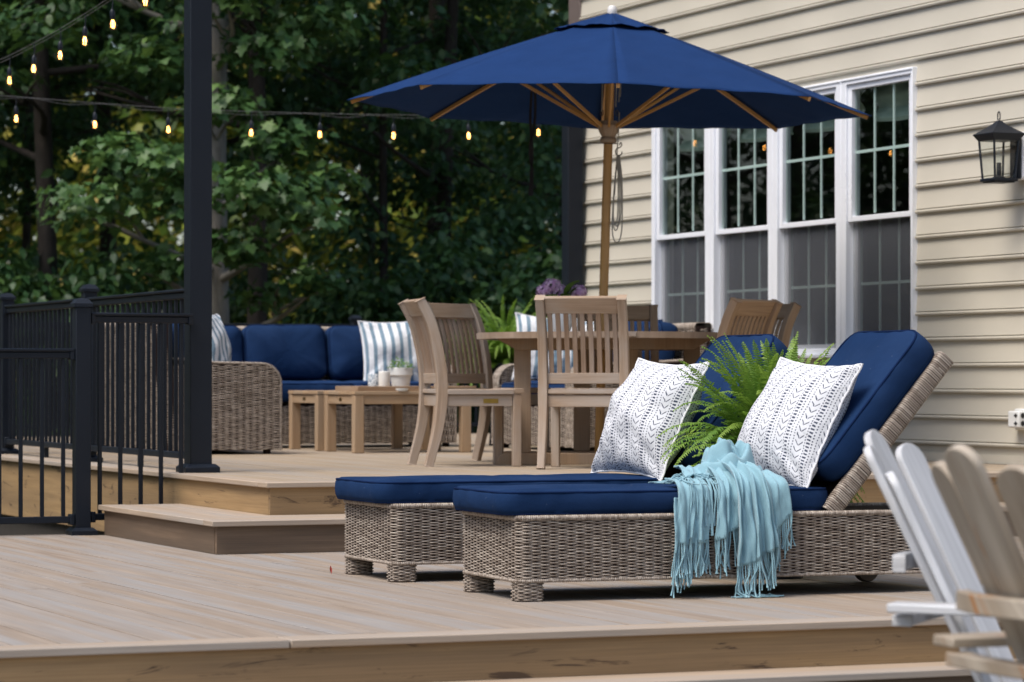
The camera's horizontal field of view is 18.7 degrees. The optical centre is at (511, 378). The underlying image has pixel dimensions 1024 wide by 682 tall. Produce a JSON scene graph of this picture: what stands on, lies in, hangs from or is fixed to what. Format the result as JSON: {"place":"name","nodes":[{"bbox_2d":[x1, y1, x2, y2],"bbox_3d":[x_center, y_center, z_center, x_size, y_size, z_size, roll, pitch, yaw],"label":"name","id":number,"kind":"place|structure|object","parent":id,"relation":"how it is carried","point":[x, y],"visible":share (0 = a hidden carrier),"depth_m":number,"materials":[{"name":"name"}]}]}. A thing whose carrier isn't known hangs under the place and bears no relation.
{"place":"outdoors","nodes":[
{"label":"outdoors","id":0,"kind":"place"},
{"bbox_2d":[0,1,556,290],"label":"sky","id":1,"kind":"structure","parent":0,"point":[180,236],"materials":[{"name":"white"}]},
{"bbox_2d":[335,386,475,390],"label":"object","id":2,"kind":"object","parent":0,"point":[370,388],"visible":0.65,"depth_m":20.43,"materials":[{"name":"brown wood"}]},
{"bbox_2d":[368,374,378,385],"bbox_3d":[-0.918,0.019,20.666,0.084,0.100,0.084,0,0,-23],"label":"candle cup","id":3,"kind":"object","parent":2,"relation":"on","point":[373,379],"visible":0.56,"depth_m":20.63,"materials":[{"name":"ceramic"}]},
{"bbox_2d":[379,371,389,385],"bbox_3d":[-0.846,0.009,20.567,0.077,0.122,0.077,0,0,-23],"label":"pillar candle","id":4,"kind":"object","parent":2,"relation":"on","point":[384,378],"visible":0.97,"depth_m":20.53,"materials":[{"name":"wax"}]},
{"bbox_2d":[387,356,414,385],"bbox_3d":[-0.746,-0.040,20.696,0.200,0.219,0.189,0,0,-23],"label":"planter pot","id":5,"kind":"object","parent":2,"relation":"on","point":[399,376],"visible":0.91,"depth_m":20.64,"materials":[{"name":"white ceramic"}]},
{"bbox_2d":[864,429,1022,681],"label":"adirondack chair","id":6,"kind":"object","parent":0,"point":[937,555],"visible":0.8,"depth_m":7.78,"materials":[{"name":"white paint"}]},
{"bbox_2d":[931,444,1023,679],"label":"adirondack chair","id":7,"kind":"object","parent":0,"point":[966,490],"visible":1,"depth_m":6.16,"materials":[{"name":"white weathered natural wood"}]},
{"bbox_3d":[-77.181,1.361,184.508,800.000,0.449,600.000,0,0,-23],"label":"ground","id":8,"kind":"structure","parent":0,"visible":0},
{"bbox_2d":[0,0,63,227],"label":"slender tree","id":9,"kind":"object","parent":8,"relation":"on","point":[10,113],"visible":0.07,"depth_m":40.73,"materials":[{"name":"green plant"}]},
{"bbox_2d":[0,223,80,433],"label":"understory shrub","id":10,"kind":"object","parent":8,"relation":"on","point":[30,288],"visible":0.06,"depth_m":32.81,"materials":[{"name":"green plant"}]},
{"bbox_2d":[5,0,99,76],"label":"broadleaf tree","id":11,"kind":"object","parent":8,"relation":"on","point":[56,63],"visible":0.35,"depth_m":35.19,"materials":[{"name":"green plant"}]},
{"bbox_2d":[0,224,175,435],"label":"understory shrub","id":12,"kind":"object","parent":8,"relation":"on","point":[108,283],"visible":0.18,"depth_m":32.06,"materials":[{"name":"green plant"}]},
{"bbox_2d":[0,0,181,190],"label":"broadleaf tree","id":13,"kind":"object","parent":8,"relation":"on","point":[28,163],"visible":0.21,"depth_m":37.99,"materials":[{"name":"green plant"}]},
{"bbox_2d":[0,0,183,298],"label":"slender tree","id":14,"kind":"object","parent":8,"relation":"on","point":[23,207],"visible":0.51,"depth_m":36.69,"materials":[{"name":"green plant"}]},
{"bbox_2d":[0,0,301,435],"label":"broadleaf tree","id":15,"kind":"object","parent":8,"relation":"on","point":[38,82],"visible":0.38,"depth_m":32.95,"materials":[{"name":"green plant"}]},
{"bbox_2d":[0,0,310,291],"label":"broadleaf tree","id":16,"kind":"object","parent":8,"relation":"on","point":[107,237],"visible":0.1,"depth_m":41.51,"materials":[{"name":"green plant"}]},
{"bbox_2d":[34,221,297,408],"bbox_3d":[-3.910,0.078,35.683,3.985,3.716,3.263,0,0,-8],"label":"understory shrub","id":17,"kind":"object","parent":8,"relation":"on","point":[235,313],"visible":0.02,"depth_m":34.90,"materials":[{"name":"green plant"}]},
{"bbox_2d":[12,0,367,207],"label":"broadleaf tree","id":18,"kind":"object","parent":8,"relation":"on","point":[232,76],"visible":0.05,"depth_m":44.00,"materials":[{"name":"green plant"}]},
{"bbox_2d":[30,0,371,323],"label":"maple tree","id":19,"kind":"object","parent":8,"relation":"on","point":[320,22],"visible":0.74,"depth_m":28.90,"materials":[{"name":"green plant"}]},
{"bbox_2d":[0,0,447,325],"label":"broadleaf tree","id":20,"kind":"object","parent":8,"relation":"on","point":[257,82],"visible":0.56,"depth_m":31.35,"materials":[{"name":"green plant"}]},
{"bbox_2d":[0,0,561,409],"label":"woods","id":21,"kind":"object","parent":8,"relation":"on","point":[299,250],"visible":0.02,"depth_m":56.89,"materials":[{"name":"green plant"}]},
{"bbox_2d":[172,0,551,321],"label":"slender tree","id":22,"kind":"object","parent":8,"relation":"on","point":[354,152],"visible":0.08,"depth_m":42.35,"materials":[{"name":"green plant"}]},
{"bbox_2d":[160,0,568,385],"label":"oak tree","id":23,"kind":"object","parent":8,"relation":"on","point":[448,140],"visible":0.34,"depth_m":32.91,"materials":[{"name":"green plant"}]},
{"bbox_2d":[271,259,498,421],"bbox_3d":[-1.482,0.268,32.523,2.719,3.097,3.321,0,0,-35],"label":"understory shrub","id":24,"kind":"object","parent":8,"relation":"on","point":[303,313],"visible":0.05,"depth_m":32.21,"materials":[{"name":"green plant"}]},
{"bbox_2d":[226,0,568,320],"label":"slender tree","id":25,"kind":"object","parent":8,"relation":"on","point":[417,182],"visible":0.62,"depth_m":33.17,"materials":[{"name":"green plant"}]},
{"bbox_2d":[273,0,560,248],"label":"broadleaf tree","id":26,"kind":"object","parent":8,"relation":"on","point":[431,11],"visible":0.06,"depth_m":38.65,"materials":[{"name":"green plant"}]},
{"bbox_2d":[333,0,568,297],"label":"oak tree","id":27,"kind":"object","parent":8,"relation":"on","point":[477,161],"visible":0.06,"depth_m":35.03,"materials":[{"name":"green plant"}]},
{"bbox_2d":[343,0,561,255],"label":"slender tree","id":28,"kind":"object","parent":8,"relation":"on","point":[487,125],"visible":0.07,"depth_m":41.73,"materials":[{"name":"green plant"}]},
{"bbox_2d":[347,227,561,430],"bbox_3d":[-0.091,0.173,31.727,3.653,3.407,2.991,0,0,36],"label":"understory shrub","id":29,"kind":"object","parent":8,"relation":"on","point":[513,289],"visible":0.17,"depth_m":31.12,"materials":[{"name":"green plant"}]},
{"bbox_2d":[359,0,561,220],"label":"broadleaf tree","id":30,"kind":"object","parent":8,"relation":"on","point":[553,139],"visible":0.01,"depth_m":46.32,"materials":[{"name":"green plant"}]},
{"bbox_2d":[431,233,561,432],"bbox_3d":[0.610,0.173,32.667,3.653,3.407,2.991,0,0,-2],"label":"understory shrub","id":31,"kind":"object","parent":8,"relation":"on","point":[527,255],"visible":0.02,"depth_m":31.82,"materials":[{"name":"green plant"}]},
{"bbox_2d":[0,433,1007,535],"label":"deck","id":32,"kind":"structure","parent":8,"relation":"on","point":[285,480],"depth_m":17.16,"materials":[{"name":"beige wood"}]},
{"bbox_2d":[0,284,183,466],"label":"deck railing","id":33,"kind":"object","parent":32,"relation":"on","point":[26,325],"visible":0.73,"depth_m":18.16,"materials":[{"name":"black metal"}]},
{"bbox_2d":[105,323,281,453],"bbox_3d":[-2.174,0.047,20.580,0.886,0.885,1.463,0,0,-23],"label":"wicker sofa","id":34,"kind":"object","parent":32,"relation":"on","point":[246,405],"visible":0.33,"depth_m":19.99,"materials":[{"name":"grey wicker"}]},
{"bbox_2d":[212,314,231,361],"bbox_3d":[-1.929,-0.210,20.242,0.162,0.474,0.474,-14,-5,9],"label":"throw pillow","id":35,"kind":"object","parent":34,"relation":"on","point":[221,348],"visible":0.43,"depth_m":20.16,"materials":[{"name":"fabric"}]},
{"bbox_2d":[176,0,219,472],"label":"light post","id":36,"kind":"object","parent":32,"relation":"on","point":[198,231],"visible":0.96,"depth_m":16.15,"materials":[{"name":"black metal"}]},
{"bbox_2d":[0,0,146,81],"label":"string light","id":37,"kind":"object","parent":36,"relation":"hanging from","point":[60,43],"visible":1,"depth_m":18.81,"materials":[{"name":"yellow glass"}]},
{"bbox_2d":[52,315,506,433],"bbox_3d":[-2.380,-0.033,26.754,6.677,1.046,0.134,0,0,-23],"label":"deck railing","id":38,"kind":"object","parent":32,"relation":"on","point":[354,319],"visible":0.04,"depth_m":27.13,"materials":[{"name":"black metal"}]},
{"bbox_2d":[224,324,456,446],"bbox_3d":[-1.574,0.049,22.239,2.173,0.880,0.946,0,0,-23],"label":"wicker sofa","id":39,"kind":"object","parent":32,"relation":"on","point":[307,357],"visible":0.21,"depth_m":22.26,"materials":[{"name":"blue fabric"}]},
{"bbox_2d":[358,321,418,380],"bbox_3d":[-0.859,-0.189,22.381,0.484,0.485,0.190,-2,-12,-17],"label":"throw pillow","id":40,"kind":"object","parent":39,"relation":"on","point":[384,344],"visible":0.61,"depth_m":22.32,"materials":[{"name":"fabric"}]},
{"bbox_2d":[288,390,428,450],"bbox_3d":[-1.052,0.286,21.391,0.827,0.406,0.617,0,0,-23],"label":"coffee table","id":41,"kind":"object","parent":32,"relation":"on","point":[297,398],"visible":0.45,"depth_m":21.46,"materials":[{"name":"brown wood"}]},
{"bbox_2d":[324,391,470,452],"bbox_3d":[-0.766,0.286,20.709,0.827,0.406,0.617,0,0,-23],"label":"coffee table","id":42,"kind":"object","parent":32,"relation":"on","point":[357,400],"visible":0.64,"depth_m":20.44,"materials":[{"name":"brown wood"}]},
{"bbox_2d":[396,388,407,390],"bbox_3d":[-0.724,0.073,20.401,0.086,0.018,0.052,0,0,-23],"label":"dish","id":43,"kind":"object","parent":42,"relation":"on","point":[401,389],"visible":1,"depth_m":20.38,"materials":[{"name":"white ceramic"}]},
{"bbox_2d":[399,297,523,466],"bbox_3d":[-0.291,0.023,17.426,0.616,0.946,0.504,0,0,-14],"label":"dining chair","id":44,"kind":"object","parent":32,"relation":"on","point":[426,337],"visible":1,"depth_m":17.25,"materials":[{"name":"brown wood"}]},
{"bbox_2d":[427,302,549,460],"bbox_3d":[-0.161,0.023,18.205,0.616,0.946,0.504,0,0,37],"label":"dining chair","id":45,"kind":"object","parent":32,"relation":"on","point":[482,374],"visible":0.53,"depth_m":18.37,"materials":[{"name":"brown wood"}]},
{"bbox_2d":[445,295,546,445],"bbox_3d":[-0.022,-0.058,22.681,1.065,1.097,1.084,0,0,-23],"label":"potted fern","id":46,"kind":"object","parent":32,"relation":"on","point":[501,353],"visible":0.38,"depth_m":22.56,"materials":[{"name":"plant"}]},
{"bbox_2d":[562,126,582,317],"bbox_3d":[0.449,-0.845,23.092,0.186,2.670,0.186,0,0,-23],"label":"light post","id":47,"kind":"object","parent":32,"relation":"on","point":[572,204],"visible":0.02,"depth_m":23.04,"materials":[{"name":"black metal"}]},
{"bbox_2d":[0,95,541,139],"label":"string light","id":48,"kind":"object","parent":47,"relation":"hanging from","point":[251,126],"visible":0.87,"depth_m":22.13,"materials":[{"name":"yellow glass"}]},
{"bbox_2d":[534,294,629,468],"bbox_3d":[0.415,0.023,16.923,0.504,0.946,0.616,0,0,10],"label":"dining chair","id":49,"kind":"object","parent":32,"relation":"on","point":[555,399],"visible":0.84,"depth_m":16.74,"materials":[{"name":"brown wood"}]},
{"bbox_2d":[476,331,717,464],"bbox_3d":[0.530,0.114,17.950,1.474,0.752,1.474,0,0,0],"label":"dining table","id":50,"kind":"object","parent":32,"relation":"on","point":[523,344],"visible":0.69,"depth_m":17.66,"materials":[{"name":"brown wood"}]},
{"bbox_2d":[536,278,587,330],"bbox_3d":[0.286,-0.419,17.759,0.273,0.313,0.224,0,0,-34],"label":"flower vase","id":51,"kind":"object","parent":50,"relation":"on","point":[576,290],"visible":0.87,"depth_m":17.72,"materials":[{"name":"white ceramic"}]},
{"bbox_2d":[491,321,711,447],"bbox_3d":[0.608,0.050,21.489,1.046,0.878,1.433,0,0,-23],"label":"wicker sofa","id":52,"kind":"object","parent":32,"relation":"on","point":[502,376],"visible":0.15,"depth_m":21.07,"materials":[{"name":"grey wicker"}]},
{"bbox_2d":[511,312,572,379],"bbox_3d":[0.253,-0.209,21.783,0.493,0.493,0.176,4,-13,-6],"label":"throw pillow","id":53,"kind":"object","parent":52,"relation":"on","point":[526,323],"visible":0.2,"depth_m":21.73,"materials":[{"name":"fabric"}]},
{"bbox_2d":[628,319,662,360],"bbox_3d":[0.755,-0.195,21.146,0.486,0.486,0.187,7,-10,17],"label":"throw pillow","id":54,"kind":"object","parent":52,"relation":"on","point":[642,327],"visible":0.05,"depth_m":21.11,"materials":[{"name":"blue fabric"}]},
{"bbox_2d":[347,5,870,452],"bbox_3d":[0.563,-0.832,17.950,2.809,2.654,2.810,0,0,22],"label":"patio umbrella","id":55,"kind":"object","parent":32,"relation":"on","point":[610,74],"visible":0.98,"depth_m":17.93,"materials":[{"name":"blue fabric"}]},
{"bbox_2d":[577,305,658,387],"bbox_3d":[0.647,0.023,18.658,0.504,0.946,0.616,0,0,-1],"label":"dining chair","id":56,"kind":"object","parent":32,"relation":"on","point":[645,314],"visible":0.12,"depth_m":18.88,"materials":[{"name":"brown wood"}]},
{"bbox_2d":[716,297,782,338],"bbox_3d":[1.147,0.023,17.566,0.616,0.946,0.504,0,0,36],"label":"dining chair","id":57,"kind":"object","parent":32,"relation":"on","point":[762,314],"visible":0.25,"depth_m":17.41,"materials":[{"name":"brown wood"}]},
{"bbox_2d":[740,302,800,347],"bbox_3d":[1.325,0.023,18.410,0.616,0.946,0.504,0,0,-31],"label":"dining chair","id":58,"kind":"object","parent":32,"relation":"on","point":[787,314],"visible":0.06,"depth_m":18.33,"materials":[{"name":"brown wood"}]},
{"bbox_2d":[0,534,1023,681],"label":"deck","id":59,"kind":"structure","parent":8,"relation":"on","point":[93,608],"depth_m":10.25,"materials":[{"name":"beige wood"}]},
{"bbox_2d":[0,348,74,524],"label":"deck railing","id":60,"kind":"object","parent":59,"relation":"on","point":[41,354],"visible":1,"depth_m":15.71,"materials":[{"name":"black metal"}]},
{"bbox_2d":[65,298,192,535],"bbox_3d":[-1.951,0.193,15.918,0.680,1.206,0.142,0,0,-26],"label":"deck railing","id":61,"kind":"object","parent":59,"relation":"on","point":[84,317],"visible":0.81,"depth_m":15.83,"materials":[{"name":"black metal"}]},
{"bbox_2d":[98,502,1016,553],"bbox_3d":[0.601,0.719,15.861,5.050,0.152,1.960,0,0,-23],"label":"deck step","id":62,"kind":"object","parent":59,"relation":"on","point":[205,529],"visible":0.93,"depth_m":14.25,"materials":[{"name":"brown wood"}]},
{"bbox_2d":[335,334,805,582],"bbox_3d":[0.236,0.306,12.688,1.870,0.979,0.640,0,0,-22],"label":"chaise lounge","id":63,"kind":"object","parent":59,"relation":"on","point":[402,527],"visible":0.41,"depth_m":12.25,"materials":[{"name":"blue fabric"}]},
{"bbox_2d":[591,358,709,480],"bbox_3d":[0.568,0.165,12.768,0.297,0.536,0.536,29,-12,-28],"label":"throw pillow","id":64,"kind":"object","parent":63,"relation":"on","point":[647,398],"visible":0.9,"depth_m":12.61,"materials":[{"name":"white fabric"}]},
{"bbox_2d":[453,330,952,601],"bbox_3d":[0.727,0.306,11.612,1.852,0.979,0.640,0,0,-20],"label":"chaise lounge","id":65,"kind":"object","parent":59,"relation":"on","point":[527,541],"visible":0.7,"depth_m":11.40,"materials":[{"name":"grey wicker"}]},
{"bbox_2d":[648,437,795,597],"bbox_3d":[0.754,0.506,11.404,0.503,0.576,0.477,0,0,-20],"label":"throw blanket","id":66,"kind":"object","parent":65,"relation":"on","point":[754,509],"visible":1,"depth_m":11.25,"materials":[{"name":"teal fabric"}]},
{"bbox_2d":[737,357,862,487],"bbox_3d":[1.063,0.169,11.718,0.262,0.536,0.536,31,-12,-28],"label":"throw pillow","id":67,"kind":"object","parent":65,"relation":"on","point":[794,416],"visible":0.86,"depth_m":11.55,"materials":[{"name":"white fabric"}]},
{"bbox_2d":[656,331,864,578],"bbox_3d":[0.980,0.334,12.356,0.868,1.050,0.830,0,0,-23],"label":"potted fern","id":68,"kind":"object","parent":59,"relation":"on","point":[755,379],"visible":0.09,"depth_m":12.27,"materials":[{"name":"plant"}]},
{"bbox_2d":[448,659,1023,681],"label":"front step","id":69,"kind":"object","parent":8,"relation":"on","point":[942,671],"visible":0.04,"depth_m":9.94,"materials":[{"name":"beige wood"}]},
{"bbox_2d":[569,0,1023,464],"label":"house","id":70,"kind":"structure","parent":8,"relation":"on","point":[892,212],"depth_m":19.40,"materials":[{"name":"plastic"}]},
{"bbox_2d":[651,128,731,322],"bbox_3d":[1.253,-1.007,21.583,0.260,1.754,0.921,0,0,-23],"label":"window","id":71,"kind":"structure","parent":70,"relation":"in","point":[680,267],"depth_m":21.71,"materials":[{"name":"white plastic"}]},
{"bbox_2d":[709,126,793,343],"bbox_3d":[1.611,-1.007,20.728,0.260,1.754,0.927,0,0,-23],"label":"window","id":72,"kind":"structure","parent":70,"relation":"in","point":[740,265],"depth_m":20.90,"materials":[{"name":"white plastic"}]},
{"bbox_2d":[773,80,864,357],"bbox_3d":[1.968,-1.007,19.874,0.260,1.754,0.919,0,0,-23],"label":"window","id":73,"kind":"structure","parent":70,"relation":"in","point":[806,260],"depth_m":19.89,"materials":[{"name":"white plastic"}]},
{"bbox_2d":[840,67,917,343],"bbox_3d":[2.317,-1.007,19.040,0.260,1.754,0.884,0,0,-23],"label":"window","id":74,"kind":"structure","parent":70,"relation":"in","point":[879,269],"depth_m":19.11,"materials":[{"name":"white plastic"}]},
{"bbox_2d":[973,111,1023,183],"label":"wall lantern","id":75,"kind":"object","parent":70,"relation":"attached to","point":[999,131],"depth_m":17.44,"materials":[{"name":"black metal"},{"name":"clear glass"}]},
{"bbox_2d":[1008,409,1023,429],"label":"outlet box","id":76,"kind":"object","parent":70,"relation":"attached to","point":[1016,419],"visible":1,"depth_m":17.45,"materials":[{"name":"white plastic"}]}
]}

